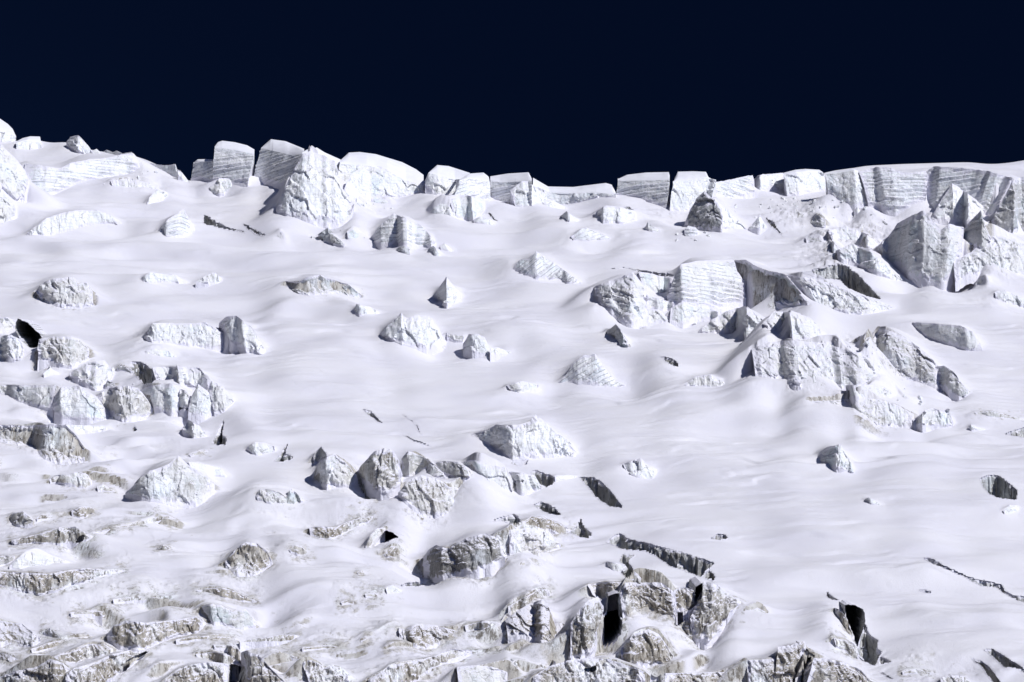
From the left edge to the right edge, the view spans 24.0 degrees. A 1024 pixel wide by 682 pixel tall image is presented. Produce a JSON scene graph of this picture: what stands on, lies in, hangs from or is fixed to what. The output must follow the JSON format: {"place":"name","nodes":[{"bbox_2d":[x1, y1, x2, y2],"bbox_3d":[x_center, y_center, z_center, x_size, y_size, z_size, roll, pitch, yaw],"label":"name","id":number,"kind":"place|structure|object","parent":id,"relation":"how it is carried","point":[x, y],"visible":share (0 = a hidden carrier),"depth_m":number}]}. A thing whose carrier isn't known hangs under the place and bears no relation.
{"place":"outdoors","nodes":[
{"label":"outdoors","id":0,"kind":"place"},
{"bbox_2d":[0,141,1023,681],"bbox_3d":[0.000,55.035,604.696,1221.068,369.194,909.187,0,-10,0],"label":"snow ground","id":1,"kind":"structure","parent":0,"point":[734,459],"depth_m":536.80},
{"bbox_2d":[0,335,23,362],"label":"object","id":2,"kind":"structure","parent":1,"relation":"on","point":[11,348],"depth_m":590.35},
{"bbox_2d":[0,143,28,202],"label":"ice cliff","id":3,"kind":"structure","parent":1,"relation":"on","point":[14,180],"depth_m":723.71},
{"bbox_2d":[0,620,40,647],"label":"ice cliff","id":4,"kind":"structure","parent":1,"relation":"on","point":[22,635],"depth_m":438.22},
{"bbox_2d":[0,385,55,419],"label":"ice cliff","id":5,"kind":"structure","parent":1,"relation":"on","point":[40,397],"depth_m":560.27},
{"bbox_2d":[15,319,46,347],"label":"crevasse","id":6,"kind":"structure","parent":1,"relation":"on","point":[29,336],"depth_m":614.09},
{"bbox_2d":[0,659,69,681],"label":"ice cliff","id":7,"kind":"structure","parent":1,"relation":"on","point":[50,670],"depth_m":418.71},
{"bbox_2d":[9,552,68,568],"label":"serac","id":8,"kind":"object","parent":1,"relation":"on","point":[26,560],"visible":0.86,"depth_m":467.51},
{"bbox_2d":[0,424,84,464],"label":"ice cliff","id":9,"kind":"structure","parent":1,"relation":"on","point":[49,453],"depth_m":529.47},
{"bbox_2d":[11,527,92,548],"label":"ice cliff","id":10,"kind":"structure","parent":1,"relation":"on","point":[66,537],"depth_m":479.95},
{"bbox_2d":[0,568,123,595],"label":"ice cliff","id":11,"kind":"structure","parent":1,"relation":"on","point":[38,584],"depth_m":456.80},
{"bbox_2d":[37,336,88,370],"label":"ice cliff","id":12,"kind":"structure","parent":1,"relation":"on","point":[66,352],"depth_m":587.73},
{"bbox_2d":[36,277,92,308],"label":"serac","id":13,"kind":"object","parent":1,"relation":"on","point":[68,292],"visible":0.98,"depth_m":634.52},
{"bbox_2d":[49,472,91,488],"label":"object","id":14,"kind":"structure","parent":1,"relation":"on","point":[80,480],"depth_m":513.99},
{"bbox_2d":[25,210,121,234],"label":"serac","id":15,"kind":"object","parent":1,"relation":"on","point":[68,221],"visible":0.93,"depth_m":706.41},
{"bbox_2d":[53,385,109,424],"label":"ice cliff","id":16,"kind":"structure","parent":1,"relation":"on","point":[76,405],"depth_m":554.38},
{"bbox_2d":[24,154,139,194],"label":"ice cliff","id":17,"kind":"structure","parent":1,"relation":"on","point":[51,180],"depth_m":754.35},
{"bbox_2d":[54,644,112,662],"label":"ice cliff","id":18,"kind":"structure","parent":1,"relation":"on","point":[88,651],"depth_m":428.77},
{"bbox_2d":[69,360,112,390],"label":"serac","id":19,"kind":"object","parent":1,"relation":"on","point":[95,375],"visible":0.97,"depth_m":576.58},
{"bbox_2d":[66,650,146,681],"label":"ice cliff","id":20,"kind":"structure","parent":1,"relation":"on","point":[106,669],"depth_m":420.60},
{"bbox_2d":[96,385,152,421],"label":"serac","id":21,"kind":"object","parent":1,"relation":"on","point":[129,403],"visible":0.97,"depth_m":556.64},
{"bbox_2d":[106,616,205,654],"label":"ice cliff","id":22,"kind":"structure","parent":1,"relation":"on","point":[125,635],"depth_m":434.26},
{"bbox_2d":[140,384,180,416],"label":"serac","id":23,"kind":"object","parent":1,"relation":"on","point":[164,398],"visible":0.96,"depth_m":559.75},
{"bbox_2d":[125,455,214,508],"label":"serac","id":24,"kind":"object","parent":1,"relation":"on","point":[178,481],"visible":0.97,"depth_m":505.47},
{"bbox_2d":[157,209,194,237],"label":"serac","id":25,"kind":"object","parent":1,"relation":"on","point":[178,224],"visible":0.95,"depth_m":698.46},
{"bbox_2d":[152,366,208,388],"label":"ice cliff","id":26,"kind":"structure","parent":1,"relation":"on","point":[193,376],"depth_m":573.32},
{"bbox_2d":[144,322,222,351],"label":"ice cliff","id":27,"kind":"structure","parent":1,"relation":"on","point":[205,335],"depth_m":600.61},
{"bbox_2d":[163,662,227,681],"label":"serac","id":28,"kind":"object","parent":1,"relation":"on","point":[210,672],"visible":1,"depth_m":419.46},
{"bbox_2d":[188,384,213,424],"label":"serac","id":29,"kind":"object","parent":1,"relation":"on","point":[200,408],"visible":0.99,"depth_m":555.74},
{"bbox_2d":[191,159,213,181],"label":"ice block","id":30,"kind":"structure","parent":1,"relation":"on","point":[202,169],"depth_m":763.50},
{"bbox_2d":[208,381,233,415],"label":"serac","id":31,"kind":"object","parent":1,"relation":"on","point":[222,398],"visible":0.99,"depth_m":557.65},
{"bbox_2d":[202,604,255,629],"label":"serac","id":32,"kind":"object","parent":1,"relation":"on","point":[218,614],"visible":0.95,"depth_m":444.25},
{"bbox_2d":[213,141,253,186],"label":"ice block","id":33,"kind":"structure","parent":1,"relation":"on","point":[234,162],"depth_m":756.35},
{"bbox_2d":[219,316,264,354],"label":"serac","id":34,"kind":"object","parent":1,"relation":"on","point":[242,336],"visible":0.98,"depth_m":598.40},
{"bbox_2d":[224,542,272,576],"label":"serac","id":35,"kind":"object","parent":1,"relation":"on","point":[249,567],"visible":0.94,"depth_m":468.70},
{"bbox_2d":[241,651,283,681],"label":"serac","id":36,"kind":"object","parent":1,"relation":"on","point":[256,668],"visible":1,"depth_m":420.76},
{"bbox_2d":[239,635,297,650],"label":"ice chunk","id":37,"kind":"object","parent":1,"relation":"on","point":[254,643],"visible":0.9,"depth_m":437.09},
{"bbox_2d":[254,139,303,189],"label":"ice block","id":38,"kind":"structure","parent":1,"relation":"on","point":[277,162],"depth_m":750.72},
{"bbox_2d":[256,488,302,503],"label":"serac","id":39,"kind":"object","parent":1,"relation":"on","point":[270,496],"visible":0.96,"depth_m":498.51},
{"bbox_2d":[276,151,353,228],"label":"serac","id":40,"kind":"object","parent":1,"relation":"on","point":[314,193],"visible":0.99,"depth_m":710.28},
{"bbox_2d":[286,275,361,298],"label":"ice cliff","id":41,"kind":"structure","parent":1,"relation":"on","point":[326,288],"depth_m":642.64},
{"bbox_2d":[302,660,348,681],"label":"ice cliff","id":42,"kind":"structure","parent":1,"relation":"on","point":[316,672],"depth_m":421.00},
{"bbox_2d":[314,453,357,489],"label":"serac","id":43,"kind":"object","parent":1,"relation":"on","point":[333,471],"visible":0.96,"depth_m":509.28},
{"bbox_2d":[309,516,372,538],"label":"ice cliff","id":44,"kind":"structure","parent":1,"relation":"on","point":[321,532],"depth_m":488.24},
{"bbox_2d":[344,165,371,200],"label":"serac","id":45,"kind":"object","parent":1,"relation":"on","point":[358,183],"visible":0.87,"depth_m":731.69},
{"bbox_2d":[358,448,402,500],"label":"serac","id":46,"kind":"object","parent":1,"relation":"on","point":[380,473],"visible":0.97,"depth_m":504.52},
{"bbox_2d":[338,152,423,198],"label":"ice block","id":47,"kind":"structure","parent":1,"relation":"on","point":[404,179],"depth_m":742.56},
{"bbox_2d":[371,213,435,248],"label":"serac","id":48,"kind":"object","parent":1,"relation":"on","point":[391,229],"visible":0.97,"depth_m":690.75},
{"bbox_2d":[379,313,445,354],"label":"serac","id":49,"kind":"object","parent":1,"relation":"on","point":[421,333],"visible":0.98,"depth_m":602.09},
{"bbox_2d":[368,649,471,681],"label":"ice cliff","id":50,"kind":"structure","parent":1,"relation":"on","point":[412,671],"depth_m":426.36},
{"bbox_2d":[401,451,446,478],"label":"serac","id":51,"kind":"object","parent":1,"relation":"on","point":[412,462],"visible":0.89,"depth_m":515.41},
{"bbox_2d":[398,624,457,649],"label":"ice cliff","id":52,"kind":"structure","parent":1,"relation":"on","point":[424,637],"depth_m":439.56},
{"bbox_2d":[398,475,458,518],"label":"serac","id":53,"kind":"object","parent":1,"relation":"on","point":[425,496],"visible":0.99,"depth_m":499.38},
{"bbox_2d":[425,165,469,194],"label":"ice block","id":54,"kind":"structure","parent":1,"relation":"on","point":[440,179],"depth_m":738.16},
{"bbox_2d":[435,277,461,308],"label":"serac","id":55,"kind":"object","parent":1,"relation":"on","point":[448,293],"visible":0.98,"depth_m":639.49},
{"bbox_2d":[422,533,504,582],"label":"serac","id":56,"kind":"object","parent":1,"relation":"on","point":[479,556],"visible":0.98,"depth_m":467.50},
{"bbox_2d":[450,195,484,220],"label":"serac","id":57,"kind":"object","parent":1,"relation":"on","point":[467,208],"visible":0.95,"depth_m":716.27},
{"bbox_2d":[455,173,490,200],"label":"ice block","id":58,"kind":"structure","parent":1,"relation":"on","point":[474,184],"depth_m":725.28},
{"bbox_2d":[463,334,489,358],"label":"serac","id":59,"kind":"object","parent":1,"relation":"on","point":[475,346],"visible":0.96,"depth_m":596.54},
{"bbox_2d":[457,665,506,681],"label":"ice cliff","id":60,"kind":"structure","parent":1,"relation":"on","point":[473,673],"depth_m":423.36},
{"bbox_2d":[462,460,511,491],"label":"ice cliff","id":61,"kind":"structure","parent":1,"relation":"on","point":[498,475],"depth_m":508.64},
{"bbox_2d":[490,172,531,205],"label":"ice block","id":62,"kind":"structure","parent":1,"relation":"on","point":[502,186],"depth_m":736.94},
{"bbox_2d":[472,414,575,465],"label":"serac","id":63,"kind":"object","parent":1,"relation":"on","point":[535,437],"visible":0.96,"depth_m":529.65},
{"bbox_2d":[509,472,541,495],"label":"ice cliff","id":64,"kind":"structure","parent":1,"relation":"on","point":[527,484],"depth_m":509.70},
{"bbox_2d":[510,181,546,206],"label":"serac","id":65,"kind":"object","parent":1,"relation":"on","point":[519,195],"visible":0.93,"depth_m":727.13},
{"bbox_2d":[509,528,560,555],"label":"serac","id":66,"kind":"object","parent":1,"relation":"on","point":[537,542],"visible":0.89,"depth_m":477.88},
{"bbox_2d":[505,600,570,659],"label":"ice cliff","id":67,"kind":"structure","parent":1,"relation":"on","point":[534,622],"depth_m":440.07},
{"bbox_2d":[522,516,570,533],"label":"ice cliff","id":68,"kind":"structure","parent":1,"relation":"on","point":[553,527],"depth_m":489.07},
{"bbox_2d":[513,251,581,283],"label":"serac","id":69,"kind":"object","parent":1,"relation":"on","point":[537,265],"visible":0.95,"depth_m":659.88},
{"bbox_2d":[533,178,615,203],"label":"ice block","id":70,"kind":"structure","parent":1,"relation":"on","point":[566,195],"depth_m":738.74},
{"bbox_2d":[570,596,603,659],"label":"serac","id":71,"kind":"object","parent":1,"relation":"on","point":[585,622],"visible":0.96,"depth_m":432.94},
{"bbox_2d":[533,658,644,681],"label":"ice cliff","id":72,"kind":"structure","parent":1,"relation":"on","point":[574,671],"depth_m":423.33},
{"bbox_2d":[558,354,625,386],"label":"serac","id":73,"kind":"object","parent":1,"relation":"on","point":[588,370],"visible":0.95,"depth_m":575.20},
{"bbox_2d":[578,476,622,507],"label":"crevasse","id":74,"kind":"structure","parent":1,"relation":"on","point":[602,492],"depth_m":514.37},
{"bbox_2d":[588,582,621,611],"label":"serac","id":75,"kind":"object","parent":1,"relation":"on","point":[597,589],"visible":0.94,"depth_m":451.01},
{"bbox_2d":[603,589,621,646],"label":"crevasse","id":76,"kind":"structure","parent":1,"relation":"on","point":[612,626],"depth_m":453.02},
{"bbox_2d":[594,206,634,223],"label":"ice cliff","id":77,"kind":"structure","parent":1,"relation":"on","point":[613,214],"depth_m":703.48},
{"bbox_2d":[595,272,647,328],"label":"ice cliff","id":78,"kind":"structure","parent":1,"relation":"on","point":[623,300],"depth_m":623.79},
{"bbox_2d":[623,458,658,478],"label":"ice chunk","id":79,"kind":"object","parent":1,"relation":"on","point":[640,468],"visible":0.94,"depth_m":519.07},
{"bbox_2d":[616,172,669,207],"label":"ice block","id":80,"kind":"structure","parent":1,"relation":"on","point":[652,187],"depth_m":734.21},
{"bbox_2d":[621,629,673,681],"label":"serac","id":81,"kind":"object","parent":1,"relation":"on","point":[647,648],"visible":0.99,"depth_m":431.06},
{"bbox_2d":[620,582,675,619],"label":"serac","id":82,"kind":"object","parent":1,"relation":"on","point":[657,597],"visible":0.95,"depth_m":446.52},
{"bbox_2d":[638,272,670,292],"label":"serac","id":83,"kind":"object","parent":1,"relation":"on","point":[655,283],"visible":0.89,"depth_m":638.52},
{"bbox_2d":[606,533,713,576],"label":"crevasse","id":84,"kind":"structure","parent":1,"relation":"on","point":[689,563],"depth_m":479.29},
{"bbox_2d":[638,308,721,326],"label":"ice cliff","id":85,"kind":"structure","parent":1,"relation":"on","point":[653,316],"depth_m":624.43},
{"bbox_2d":[674,586,695,624],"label":"serac","id":86,"kind":"object","parent":1,"relation":"on","point":[686,595],"visible":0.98,"depth_m":446.99},
{"bbox_2d":[670,302,713,328],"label":"ice cliff","id":87,"kind":"structure","parent":1,"relation":"on","point":[681,313],"depth_m":625.12},
{"bbox_2d":[670,171,715,210],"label":"ice block","id":88,"kind":"structure","parent":1,"relation":"on","point":[688,188],"depth_m":730.37},
{"bbox_2d":[664,672,723,681],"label":"ice cliff","id":89,"kind":"structure","parent":1,"relation":"on","point":[694,677],"depth_m":418.71},
{"bbox_2d":[684,191,722,231],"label":"serac","id":90,"kind":"object","parent":1,"relation":"on","point":[705,213],"visible":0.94,"depth_m":705.11},
{"bbox_2d":[667,260,746,310],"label":"serac","id":91,"kind":"object","parent":1,"relation":"on","point":[717,285],"visible":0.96,"depth_m":635.67},
{"bbox_2d":[690,581,740,649],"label":"serac","id":92,"kind":"object","parent":1,"relation":"on","point":[715,606],"visible":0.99,"depth_m":442.81},
{"bbox_2d":[699,306,762,338],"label":"serac","id":93,"kind":"object","parent":1,"relation":"on","point":[728,322],"visible":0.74,"depth_m":618.22},
{"bbox_2d":[716,175,754,198],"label":"ice block","id":94,"kind":"structure","parent":1,"relation":"on","point":[740,188],"depth_m":743.31},
{"bbox_2d":[755,173,783,191],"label":"ice block","id":95,"kind":"structure","parent":1,"relation":"on","point":[768,182],"depth_m":754.72},
{"bbox_2d":[735,260,806,309],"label":"ice cliff","id":96,"kind":"structure","parent":1,"relation":"on","point":[781,303],"depth_m":633.54},
{"bbox_2d":[747,641,806,681],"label":"serac","id":97,"kind":"object","parent":1,"relation":"on","point":[780,667],"visible":1,"depth_m":420.23},
{"bbox_2d":[763,311,821,339],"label":"serac","id":98,"kind":"object","parent":1,"relation":"on","point":[802,327],"visible":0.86,"depth_m":575.65},
{"bbox_2d":[784,169,825,195],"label":"ice block","id":99,"kind":"structure","parent":1,"relation":"on","point":[798,182],"depth_m":751.40},
{"bbox_2d":[752,340,876,390],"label":"ice cliff","id":100,"kind":"structure","parent":1,"relation":"on","point":[794,362],"depth_m":564.48},
{"bbox_2d":[820,444,853,472],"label":"serac","id":101,"kind":"object","parent":1,"relation":"on","point":[836,458],"visible":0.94,"depth_m":519.16},
{"bbox_2d":[807,658,869,681],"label":"serac","id":102,"kind":"object","parent":1,"relation":"on","point":[825,670],"visible":1,"depth_m":419.69},
{"bbox_2d":[787,275,895,314],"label":"ice cliff","id":103,"kind":"structure","parent":1,"relation":"on","point":[830,295],"depth_m":628.96},
{"bbox_2d":[802,263,880,299],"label":"crevasse","id":104,"kind":"structure","parent":1,"relation":"on","point":[848,277],"depth_m":661.37},
{"bbox_2d":[825,168,866,211],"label":"ice block","id":105,"kind":"structure","parent":1,"relation":"on","point":[844,185],"depth_m":725.95},
{"bbox_2d":[839,600,864,647],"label":"crevasse","id":106,"kind":"structure","parent":1,"relation":"on","point":[855,615],"depth_m":454.17},
{"bbox_2d":[828,225,878,249],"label":"ice cliff","id":107,"kind":"structure","parent":1,"relation":"on","point":[844,233],"depth_m":699.20},
{"bbox_2d":[814,398,913,429],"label":"ice cliff","id":108,"kind":"structure","parent":1,"relation":"on","point":[881,413],"depth_m":548.07},
{"bbox_2d":[835,244,902,280],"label":"ice cliff","id":109,"kind":"structure","parent":1,"relation":"on","point":[868,260],"depth_m":662.49},
{"bbox_2d":[857,624,881,664],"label":"crevasse","id":110,"kind":"structure","parent":1,"relation":"on","point":[870,652],"depth_m":442.76},
{"bbox_2d":[845,384,893,404],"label":"ice cliff","id":111,"kind":"structure","parent":1,"relation":"on","point":[855,397],"depth_m":552.44},
{"bbox_2d":[859,167,927,216],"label":"ice cliff","id":112,"kind":"structure","parent":1,"relation":"on","point":[890,192],"depth_m":722.45},
{"bbox_2d":[873,328,938,389],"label":"serac","id":113,"kind":"object","parent":1,"relation":"on","point":[909,360],"visible":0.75,"depth_m":578.97},
{"bbox_2d":[874,211,963,290],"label":"serac","id":114,"kind":"object","parent":1,"relation":"on","point":[920,249],"visible":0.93,"depth_m":658.87},
{"bbox_2d":[913,408,953,432],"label":"serac","id":115,"kind":"object","parent":1,"relation":"on","point":[928,420],"visible":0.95,"depth_m":547.22},
{"bbox_2d":[913,322,982,350],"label":"ice cliff","id":116,"kind":"structure","parent":1,"relation":"on","point":[961,337],"depth_m":603.20},
{"bbox_2d":[936,366,968,400],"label":"serac","id":117,"kind":"object","parent":1,"relation":"on","point":[952,386],"visible":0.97,"depth_m":570.82},
{"bbox_2d":[931,183,990,227],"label":"serac","id":118,"kind":"object","parent":1,"relation":"on","point":[957,205],"visible":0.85,"depth_m":710.30},
{"bbox_2d":[927,166,1012,216],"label":"ice cliff","id":119,"kind":"structure","parent":1,"relation":"on","point":[978,186],"depth_m":717.51},
{"bbox_2d":[964,211,990,250],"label":"serac","id":120,"kind":"object","parent":1,"relation":"on","point":[976,233],"visible":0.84,"depth_m":662.53},
{"bbox_2d":[953,236,1023,291],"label":"ice cliff","id":121,"kind":"structure","parent":1,"relation":"on","point":[1003,252],"depth_m":657.42},
{"bbox_2d":[980,474,1017,499],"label":"crevasse","id":122,"kind":"structure","parent":1,"relation":"on","point":[999,486],"depth_m":514.68},
{"bbox_2d":[991,177,1023,233],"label":"ice cliff","id":123,"kind":"structure","parent":1,"relation":"on","point":[1009,212],"depth_m":682.75},
{"bbox_2d":[0,0,1023,194],"label":"sky","id":124,"kind":"structure","parent":0,"point":[563,93]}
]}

